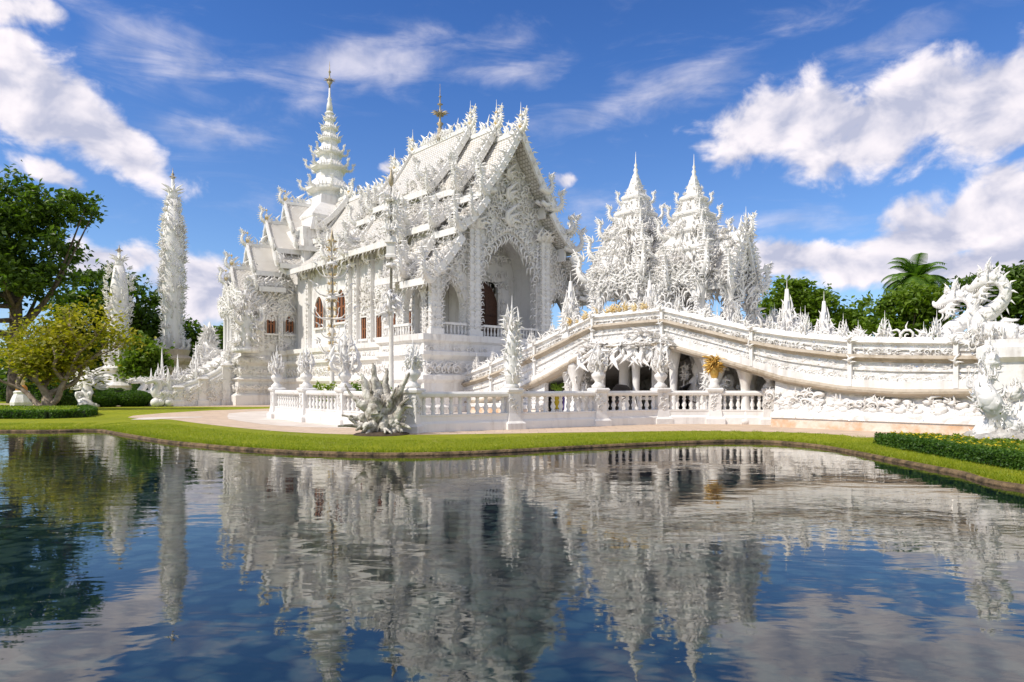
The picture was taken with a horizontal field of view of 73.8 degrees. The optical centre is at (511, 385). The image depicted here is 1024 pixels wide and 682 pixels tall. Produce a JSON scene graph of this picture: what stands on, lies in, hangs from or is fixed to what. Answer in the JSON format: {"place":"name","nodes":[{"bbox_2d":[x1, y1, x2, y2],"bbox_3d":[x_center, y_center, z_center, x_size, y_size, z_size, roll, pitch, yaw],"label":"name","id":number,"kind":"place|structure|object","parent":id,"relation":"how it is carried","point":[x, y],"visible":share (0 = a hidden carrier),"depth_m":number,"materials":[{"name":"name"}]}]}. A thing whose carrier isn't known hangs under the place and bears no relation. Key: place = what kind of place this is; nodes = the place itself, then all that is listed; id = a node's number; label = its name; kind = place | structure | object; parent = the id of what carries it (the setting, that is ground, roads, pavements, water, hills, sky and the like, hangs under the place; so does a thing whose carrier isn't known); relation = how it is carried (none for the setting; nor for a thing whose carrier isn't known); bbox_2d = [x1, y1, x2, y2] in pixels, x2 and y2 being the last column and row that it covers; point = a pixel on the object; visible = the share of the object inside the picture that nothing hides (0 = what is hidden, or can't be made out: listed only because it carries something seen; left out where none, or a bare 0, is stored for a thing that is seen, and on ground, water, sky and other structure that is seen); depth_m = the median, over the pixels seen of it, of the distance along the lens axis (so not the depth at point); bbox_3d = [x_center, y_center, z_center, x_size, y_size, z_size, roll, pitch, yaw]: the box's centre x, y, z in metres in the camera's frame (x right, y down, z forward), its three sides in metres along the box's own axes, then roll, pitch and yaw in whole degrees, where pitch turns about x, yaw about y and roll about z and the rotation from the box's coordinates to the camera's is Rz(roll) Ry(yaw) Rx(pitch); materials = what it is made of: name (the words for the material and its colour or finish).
{"place":"outdoors","nodes":[
{"label":"outdoors","id":0,"kind":"place"},
{"bbox_2d":[9,379,32,405],"bbox_3d":[-37.723,0.225,52.492,1.404,2.750,1.404,0,0,22],"label":"shrine statue","id":1,"kind":"object","parent":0,"point":[19,397],"visible":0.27,"depth_m":52.03,"materials":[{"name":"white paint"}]},
{"bbox_2d":[5,404,269,406],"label":"back path","id":2,"kind":"structure","parent":0,"point":[223,406],"depth_m":51.55,"materials":[{"name":"beige concrete"}]},
{"bbox_2d":[155,170,193,377],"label":"flame tower","id":3,"kind":"structure","parent":0,"point":[172,280],"depth_m":63.34,"materials":[{"name":"stone"}]},
{"bbox_2d":[227,409,474,427],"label":"plaza","id":4,"kind":"structure","parent":0,"point":[258,417],"depth_m":30.95,"materials":[{"name":"white concrete"}]},
{"bbox_2d":[304,230,358,407],"bbox_3d":[-9.232,-3.242,35.000,2.485,9.683,2.817,0,0,0],"label":"ornament pole","id":5,"kind":"object","parent":4,"relation":"on","point":[332,264],"visible":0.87,"depth_m":34.91,"materials":[{"name":"metal"}]},
{"bbox_2d":[376,167,404,390],"bbox_3d":[-5.945,-4.580,33.517,1.422,12.361,1.741,0,0,0],"label":"ornament pole","id":6,"kind":"object","parent":4,"relation":"on","point":[391,306],"visible":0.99,"depth_m":33.36,"materials":[{"name":"paint"}]},
{"bbox_2d":[551,383,563,410],"bbox_3d":[2.503,0.682,37.166,0.969,1.836,1.016,0,0,-24],"label":"plant pot","id":7,"kind":"object","parent":4,"relation":"on","point":[556,387],"visible":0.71,"depth_m":37.00,"materials":[{"name":"yellow plastic"}]},
{"bbox_2d":[569,371,594,410],"bbox_3d":[3.633,0.365,35.441,1.537,2.470,1.540,0,0,-36],"label":"guardian statue","id":8,"kind":"object","parent":4,"relation":"on","point":[585,388],"visible":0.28,"depth_m":35.02,"materials":[{"name":"white stone"}]},
{"bbox_2d":[622,397,651,409],"bbox_3d":[6.190,1.075,33.000,2.000,1.050,0.500,0,0,0],"label":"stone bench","id":9,"kind":"object","parent":4,"relation":"on","point":[624,402],"visible":0.1,"depth_m":32.80,"materials":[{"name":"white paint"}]},
{"bbox_2d":[680,362,699,408],"bbox_3d":[8.675,0.235,31.551,1.656,2.730,1.776,0,0,-32],"label":"guardian statue","id":10,"kind":"object","parent":4,"relation":"on","point":[693,381],"visible":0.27,"depth_m":31.35,"materials":[{"name":"grey stone"}]},
{"bbox_2d":[0,474,1023,681],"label":"pond","id":11,"kind":"structure","parent":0,"point":[616,581],"depth_m":9.29,"materials":[{"name":"blue liquid"}]},
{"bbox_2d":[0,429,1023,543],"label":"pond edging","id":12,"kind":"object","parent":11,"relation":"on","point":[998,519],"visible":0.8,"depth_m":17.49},
{"bbox_2d":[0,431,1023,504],"bbox_3d":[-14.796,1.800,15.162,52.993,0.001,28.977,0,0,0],"label":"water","id":13,"kind":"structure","parent":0,"point":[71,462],"depth_m":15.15,"materials":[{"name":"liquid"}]},
{"bbox_2d":[0,402,1023,483],"bbox_3d":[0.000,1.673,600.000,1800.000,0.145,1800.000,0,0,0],"label":"ground","id":14,"kind":"structure","parent":0,"point":[114,414],"depth_m":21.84,"materials":[{"name":"green plant"}]},
{"bbox_2d":[0,405,79,411],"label":"ground cover","id":15,"kind":"object","parent":14,"relation":"on","point":[39,407],"visible":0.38,"depth_m":39.38,"materials":[{"name":"green plant"}]},
{"bbox_2d":[0,383,94,401],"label":"hedge","id":16,"kind":"object","parent":14,"relation":"on","point":[35,392],"visible":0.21,"depth_m":67.50,"materials":[{"name":"green plant"}]},
{"bbox_2d":[0,404,98,418],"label":"hedge","id":17,"kind":"object","parent":14,"relation":"on","point":[85,410],"visible":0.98,"depth_m":32.86,"materials":[{"name":"green plant"}]},
{"bbox_2d":[0,340,100,383],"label":"trees","id":18,"kind":"object","parent":14,"relation":"on","point":[4,373],"visible":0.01,"depth_m":112.91,"materials":[{"name":"green plant"}]},
{"bbox_2d":[0,160,108,402],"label":"broadleaf tree","id":19,"kind":"object","parent":14,"relation":"on","point":[29,214],"visible":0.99,"depth_m":61.22,"materials":[{"name":"green plant"}]},
{"bbox_2d":[53,395,77,405],"bbox_3d":[-29.973,1.163,45.483,1.824,1.097,1.828,0,0,0],"label":"loose shrub","id":20,"kind":"object","parent":14,"relation":"on","point":[67,400],"visible":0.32,"depth_m":45.17,"materials":[{"name":"green plant"}]},
{"bbox_2d":[0,292,156,405],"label":"yellow tree","id":21,"kind":"object","parent":14,"relation":"on","point":[57,359],"visible":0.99,"depth_m":44.10,"materials":[{"name":"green plant"}]},
{"bbox_2d":[69,366,109,406],"bbox_3d":[-31.598,-0.065,50.608,2.624,3.510,2.188,0,0,25],"label":"deity statue","id":22,"kind":"object","parent":14,"relation":"on","point":[84,395],"visible":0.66,"depth_m":50.42,"materials":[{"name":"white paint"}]},
{"bbox_2d":[42,258,162,371],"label":"broadleaf tree","id":23,"kind":"object","parent":14,"relation":"on","point":[142,316],"visible":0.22,"depth_m":72.66,"materials":[{"name":"green plant"}]},
{"bbox_2d":[92,390,119,406],"bbox_3d":[-30.312,1.010,50.995,2.202,1.345,2.195,0,0,0],"label":"round shrub","id":24,"kind":"object","parent":14,"relation":"on","point":[105,398],"visible":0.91,"depth_m":50.34,"materials":[{"name":"green plant"}]},
{"bbox_2d":[92,387,124,392],"bbox_3d":[-32.029,0.932,54.000,2.109,1.673,1.781,0,0,0],"label":"hedge","id":25,"kind":"object","parent":14,"relation":"on","point":[117,390],"visible":0.29,"depth_m":53.44,"materials":[{"name":"green plant"}]},
{"bbox_2d":[99,246,136,389],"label":"flame tower","id":26,"kind":"structure","parent":14,"relation":"on","point":[120,282],"depth_m":60.37,"materials":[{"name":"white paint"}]},
{"bbox_2d":[116,390,153,406],"bbox_3d":[-28.883,0.980,51.996,2.915,1.376,2.898,0,0,0],"label":"round shrub","id":27,"kind":"object","parent":14,"relation":"on","point":[131,398],"visible":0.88,"depth_m":51.18,"materials":[{"name":"green plant"}]},
{"bbox_2d":[131,376,148,389],"bbox_3d":[-30.131,0.412,56.010,1.987,2.516,2.028,0,0,0],"label":"round shrub","id":28,"kind":"object","parent":14,"relation":"on","point":[135,386],"visible":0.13,"depth_m":55.30,"materials":[{"name":"green plant"}]},
{"bbox_2d":[112,330,178,384],"bbox_3d":[-32.226,-1.537,59.869,5.464,6.508,4.106,0,0,0],"label":"broadleaf tree","id":29,"kind":"object","parent":14,"relation":"on","point":[134,364],"visible":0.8,"depth_m":59.24,"materials":[{"name":"green plant"}]},
{"bbox_2d":[133,417,196,419],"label":"footpath","id":30,"kind":"structure","parent":14,"relation":"on","point":[147,418],"depth_m":33.82,"materials":[{"name":"white concrete"}]},
{"bbox_2d":[126,343,238,406],"bbox_3d":[-26.338,-0.950,54.912,7.653,5.500,5.455,0,0,-42],"label":"serpent stair","id":31,"kind":"object","parent":14,"relation":"on","point":[210,382],"visible":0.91,"depth_m":53.99,"materials":[{"name":"white paint"}]},
{"bbox_2d":[142,314,222,368],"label":"broadleaf tree","id":32,"kind":"object","parent":14,"relation":"on","point":[192,334],"visible":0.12,"depth_m":75.05,"materials":[{"name":"green plant"}]},
{"bbox_2d":[192,322,222,363],"bbox_3d":[-26.622,-2.000,60.017,2.950,7.200,2.822,0,0,0],"label":"flame shrine","id":33,"kind":"object","parent":14,"relation":"on","point":[207,338],"visible":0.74,"depth_m":59.48,"materials":[{"name":"white paint"}]},
{"bbox_2d":[213,323,222,348],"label":"broadleaf tree","id":34,"kind":"object","parent":14,"relation":"on","point":[220,328],"visible":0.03,"depth_m":80.93,"materials":[{"name":"green plant"}]},
{"bbox_2d":[311,380,336,406],"bbox_3d":[-9.073,0.730,33.151,1.426,1.948,1.654,0,0,0],"label":"garden shrub","id":35,"kind":"object","parent":14,"relation":"on","point":[327,386],"visible":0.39,"depth_m":32.89,"materials":[{"name":"green plant"}]},
{"bbox_2d":[349,379,361,409],"bbox_3d":[-6.542,0.715,30.561,1.665,1.994,1.535,0,0,0],"label":"garden shrub","id":36,"kind":"object","parent":14,"relation":"on","point":[355,386],"visible":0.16,"depth_m":30.45,"materials":[{"name":"green plant"}]},
{"bbox_2d":[338,363,413,435],"bbox_3d":[-4.377,0.467,22.357,2.412,2.444,2.070,0,0,0],"label":"root sculpture","id":37,"kind":"object","parent":14,"relation":"on","point":[381,407],"visible":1,"depth_m":22.05,"materials":[{"name":"white stone"}]},
{"bbox_2d":[215,61,590,412],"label":"temple","id":38,"kind":"structure","parent":14,"relation":"on","point":[483,239],"depth_m":47.21,"materials":[{"name":"white paint"}]},
{"bbox_2d":[227,290,267,352],"bbox_3d":[-21.216,-5.100,54.424,3.078,5.000,3.022,0,0,-42],"label":"guardian statue","id":39,"kind":"object","parent":38,"relation":"on","point":[247,328],"visible":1,"depth_m":53.82,"materials":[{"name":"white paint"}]},
{"bbox_2d":[264,313,277,335],"bbox_3d":[-19.973,-5.157,56.577,1.150,1.994,0.250,0,0,-42],"label":"window","id":40,"kind":"structure","parent":38,"relation":"in","point":[270,326],"depth_m":56.59,"materials":[{"name":"brown wood"}]},
{"bbox_2d":[283,315,296,335],"bbox_3d":[-18.784,-5.157,57.647,1.150,1.994,0.250,0,0,-42],"label":"window","id":41,"kind":"structure","parent":38,"relation":"in","point":[289,326],"depth_m":57.64,"materials":[{"name":"brown wood"}]},
{"bbox_2d":[312,295,325,329],"bbox_3d":[-15.391,-5.857,54.451,0.250,2.794,1.900,0,0,-42],"label":"window","id":42,"kind":"structure","parent":38,"relation":"in","point":[319,302],"depth_m":54.50,"materials":[{"name":"brown wood"}]},
{"bbox_2d":[334,287,345,324],"bbox_3d":[-12.981,-6.057,51.777,0.250,2.794,1.900,0,0,-42],"label":"window","id":43,"kind":"structure","parent":38,"relation":"in","point":[341,303],"depth_m":51.80,"materials":[{"name":"brown wood"}]},
{"bbox_2d":[358,304,367,340],"bbox_3d":[-10.683,-4.530,49.225,0.250,2.640,1.543,0,0,-42],"label":"window","id":44,"kind":"structure","parent":38,"relation":"in","point":[363,319],"depth_m":49.25,"materials":[{"name":"brown wood"}]},
{"bbox_2d":[373,302,383,339],"bbox_3d":[-9.279,-4.530,47.663,0.250,2.640,1.543,0,0,-42],"label":"window","id":45,"kind":"structure","parent":38,"relation":"in","point":[379,325],"depth_m":47.72,"materials":[{"name":"brown wood"}]},
{"bbox_2d":[393,313,395,330],"bbox_3d":[-7.873,-4.530,46.104,0.250,2.640,1.543,0,0,-42],"label":"window","id":46,"kind":"structure","parent":38,"relation":"in","point":[394,321],"depth_m":46.28,"materials":[{"name":"brown wood"}]},
{"bbox_2d":[409,302,411,333],"bbox_3d":[-6.769,-4.530,44.877,0.250,2.640,1.363,0,0,-42],"label":"window","id":47,"kind":"structure","parent":38,"relation":"in","point":[410,313],"depth_m":44.76,"materials":[{"name":"stone"}]},
{"bbox_2d":[481,281,496,336],"bbox_3d":[-2.042,-5.159,46.826,2.600,4.277,0.200,0,0,-42],"label":"door","id":48,"kind":"structure","parent":38,"relation":"in","point":[490,308],"depth_m":47.13,"materials":[{"name":"brown wood"}]},
{"bbox_2d":[757,274,857,330],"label":"broadleaf tree","id":49,"kind":"object","parent":14,"relation":"on","point":[806,298],"visible":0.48,"depth_m":76.79,"materials":[{"name":"green plant"}]},
{"bbox_2d":[833,291,878,336],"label":"broadleaf tree","id":50,"kind":"object","parent":14,"relation":"on","point":[859,311],"visible":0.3,"depth_m":80.87,"materials":[{"name":"green plant"}]},
{"bbox_2d":[848,274,965,336],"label":"broadleaf tree","id":51,"kind":"object","parent":14,"relation":"on","point":[913,307],"visible":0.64,"depth_m":68.62,"materials":[{"name":"green plant"}]},
{"bbox_2d":[881,253,950,295],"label":"palm tree","id":52,"kind":"object","parent":14,"relation":"on","point":[917,271],"visible":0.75,"depth_m":73.16,"materials":[{"name":"green plant"}]},
{"bbox_2d":[873,432,1023,470],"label":"hedge","id":53,"kind":"object","parent":14,"relation":"on","point":[999,456],"visible":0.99,"depth_m":15.01,"materials":[{"name":"green plant"}]},
{"bbox_2d":[895,432,1023,451],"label":"flower bed foliage","id":54,"kind":"object","parent":14,"relation":"on","point":[1012,446],"visible":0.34,"depth_m":17.11,"materials":[{"name":"green plant"}]},
{"bbox_2d":[890,431,1020,448],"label":"yellow flowers","id":55,"kind":"object","parent":54,"relation":"on","point":[955,439],"visible":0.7,"depth_m":17.44,"materials":[{"name":"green plant"}]},
{"bbox_2d":[942,260,1023,324],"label":"broadleaf tree","id":56,"kind":"object","parent":14,"relation":"on","point":[1016,273],"visible":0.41,"depth_m":64.82,"materials":[{"name":"green plant"}]},
{"bbox_2d":[961,341,1023,441],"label":"entwined serpents","id":57,"kind":"object","parent":14,"relation":"on","point":[1003,413],"visible":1,"depth_m":18.24,"materials":[{"name":"white stone"}]},
{"bbox_2d":[0,0,1023,368],"label":"sky","id":58,"kind":"structure","parent":0,"point":[860,136],"materials":[{"name":"blue"}]},
{"bbox_2d":[128,407,897,436],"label":"path","id":59,"kind":"structure","parent":0,"point":[215,417],"depth_m":25.27,"materials":[{"name":"white concrete"}]},
{"bbox_2d":[266,304,774,432],"bbox_3d":[-1.429,-0.850,26.782,23.668,4.900,8.957,0,0,14],"label":"balustrade","id":60,"kind":"object","parent":59,"relation":"on","point":[301,407],"visible":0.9,"depth_m":27.19,"materials":[{"name":"white paint"}]},
{"bbox_2d":[722,374,740,408],"bbox_3d":[9.437,0.560,29.608,1.336,2.080,1.354,0,0,0],"label":"guardian statue","id":61,"kind":"object","parent":59,"relation":"on","point":[731,382],"visible":0.16,"depth_m":29.32,"materials":[{"name":"grey stone"}]},
{"bbox_2d":[461,292,1023,434],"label":"bridge","id":62,"kind":"structure","parent":59,"relation":"on","point":[861,380],"depth_m":26.27,"materials":[{"name":"paint"}]},
{"bbox_2d":[553,272,581,339],"bbox_3d":[2.941,-4.018,35.140,1.718,3.620,1.660,0,0,10],"label":"flame pinnacle","id":63,"kind":"object","parent":62,"relation":"on","point":[569,307],"visible":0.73,"depth_m":34.93,"materials":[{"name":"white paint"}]},
{"bbox_2d":[612,384,636,409],"bbox_3d":[5.322,0.631,32.536,1.170,1.378,1.294,0,0,0],"label":"parasol","id":64,"kind":"object","parent":62,"relation":"on","point":[619,387],"visible":0.38,"depth_m":32.69,"materials":[{"name":"black fabric"}]},
{"bbox_2d":[571,154,706,313],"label":"gate pavilion","id":65,"kind":"structure","parent":62,"relation":"on","point":[609,275],"depth_m":36.21,"materials":[{"name":"white paint"}]},
{"bbox_2d":[640,272,658,307],"bbox_3d":[6.492,-3.775,32.543,1.575,3.318,1.522,0,0,10],"label":"flame pinnacle","id":66,"kind":"object","parent":62,"relation":"on","point":[649,289],"visible":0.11,"depth_m":32.42,"materials":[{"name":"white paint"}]},
{"bbox_2d":[678,383,700,408],"bbox_3d":[7.921,0.636,31.237,1.130,1.466,1.158,0,0,-9],"label":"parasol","id":67,"kind":"object","parent":62,"relation":"on","point":[684,388],"visible":0.26,"depth_m":31.53,"materials":[{"name":"black fabric"}]},
{"bbox_2d":[631,162,773,326],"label":"gate pavilion","id":68,"kind":"structure","parent":62,"relation":"on","point":[709,258],"depth_m":32.83,"materials":[{"name":"white paint"}]},
{"bbox_2d":[775,288,799,330],"bbox_3d":[12.989,-3.057,32.496,1.956,4.122,1.891,0,0,10],"label":"flame pinnacle","id":69,"kind":"object","parent":62,"relation":"on","point":[787,318],"visible":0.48,"depth_m":32.28,"materials":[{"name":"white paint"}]},
{"bbox_2d":[812,301,837,334],"bbox_3d":[14.527,-2.566,31.985,1.766,3.720,1.706,0,0,10],"label":"flame pinnacle","id":70,"kind":"object","parent":62,"relation":"on","point":[823,321],"visible":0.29,"depth_m":31.82,"materials":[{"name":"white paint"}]},
{"bbox_2d":[932,276,982,337],"bbox_3d":[20.003,-2.959,28.687,1.709,3.608,4.208,0,0,-42],"label":"serpent statue","id":71,"kind":"object","parent":62,"relation":"on","point":[948,299],"visible":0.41,"depth_m":29.46,"materials":[{"name":"white stone"}]},
{"bbox_2d":[962,256,1023,351],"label":"serpent statue","id":72,"kind":"object","parent":62,"relation":"on","point":[984,326],"visible":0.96,"depth_m":21.18,"materials":[{"name":"white stone"}]},
{"bbox_2d":[562,396,571,410],"bbox_3d":[3.089,0.906,36.600,0.880,1.387,0.858,0,0,0],"label":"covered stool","id":73,"kind":"object","parent":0,"point":[563,401],"visible":0.04,"depth_m":36.41,"materials":[{"name":"fabric"}]}
]}

